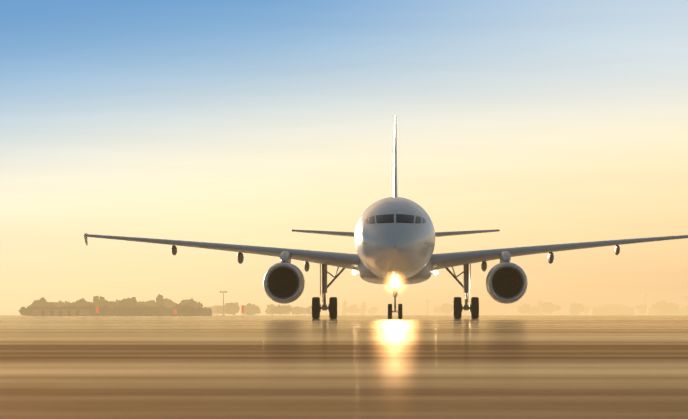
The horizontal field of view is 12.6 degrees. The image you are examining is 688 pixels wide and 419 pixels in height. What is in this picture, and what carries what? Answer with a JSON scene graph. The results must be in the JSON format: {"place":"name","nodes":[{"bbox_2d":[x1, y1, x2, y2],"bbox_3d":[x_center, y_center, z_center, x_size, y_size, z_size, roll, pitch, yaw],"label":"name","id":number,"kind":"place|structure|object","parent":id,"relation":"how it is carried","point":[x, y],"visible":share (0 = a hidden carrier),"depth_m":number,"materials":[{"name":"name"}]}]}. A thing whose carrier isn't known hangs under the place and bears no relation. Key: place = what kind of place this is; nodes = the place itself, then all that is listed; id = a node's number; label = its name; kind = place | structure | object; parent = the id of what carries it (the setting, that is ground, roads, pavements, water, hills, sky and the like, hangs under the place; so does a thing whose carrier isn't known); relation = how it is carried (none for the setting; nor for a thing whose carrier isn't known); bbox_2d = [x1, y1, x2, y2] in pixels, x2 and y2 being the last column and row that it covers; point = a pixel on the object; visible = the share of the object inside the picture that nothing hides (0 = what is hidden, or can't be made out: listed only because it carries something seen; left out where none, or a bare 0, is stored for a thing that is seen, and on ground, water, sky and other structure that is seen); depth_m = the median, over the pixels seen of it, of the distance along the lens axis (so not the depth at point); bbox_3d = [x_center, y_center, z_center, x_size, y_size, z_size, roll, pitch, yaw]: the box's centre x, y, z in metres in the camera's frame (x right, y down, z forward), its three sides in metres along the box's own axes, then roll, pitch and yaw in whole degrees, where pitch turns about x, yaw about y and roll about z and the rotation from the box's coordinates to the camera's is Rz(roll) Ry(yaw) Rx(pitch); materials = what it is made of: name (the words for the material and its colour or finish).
{"place":"outdoors","nodes":[
{"label":"outdoors","id":0,"kind":"place"},
{"bbox_2d":[0,316,687,418],"bbox_3d":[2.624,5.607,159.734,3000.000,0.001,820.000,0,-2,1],"label":"runway pavement","id":1,"kind":"structure","parent":0,"point":[338,367],"depth_m":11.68,"materials":[{"name":"brown asphalt"}]},
{"bbox_2d":[84,116,687,318],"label":"airplane","id":2,"kind":"object","parent":1,"relation":"on","point":[395,235],"visible":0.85,"depth_m":160.75,"materials":[{"name":"white paint"}]},
{"bbox_2d":[0,315,687,315],"bbox_3d":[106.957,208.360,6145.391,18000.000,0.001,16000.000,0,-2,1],"label":"terrain","id":3,"kind":"structure","parent":0,"point":[437,315],"depth_m":1763.43,"materials":[{"name":"beige plant"}]},
{"bbox_2d":[29,308,92,315],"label":"shed building","id":4,"kind":"structure","parent":3,"relation":"on","point":[60,312],"depth_m":700.65,"materials":[{"name":"brown"}]},
{"bbox_2d":[220,291,226,315],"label":"light mast","id":5,"kind":"object","parent":3,"relation":"on","point":[223,301],"visible":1,"depth_m":1000.06,"materials":[{"name":"grey metal"}]},
{"bbox_2d":[18,294,687,315],"bbox_3d":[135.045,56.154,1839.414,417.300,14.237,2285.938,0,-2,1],"label":"distant trees","id":6,"kind":"object","parent":3,"relation":"on","point":[160,306],"visible":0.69,"depth_m":891.66,"materials":[{"name":"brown plant"}]},
{"bbox_2d":[0,0,687,314],"label":"sky","id":7,"kind":"structure","parent":0,"point":[238,122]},
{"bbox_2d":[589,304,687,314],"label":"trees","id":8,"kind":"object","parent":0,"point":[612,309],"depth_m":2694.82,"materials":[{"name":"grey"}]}
]}

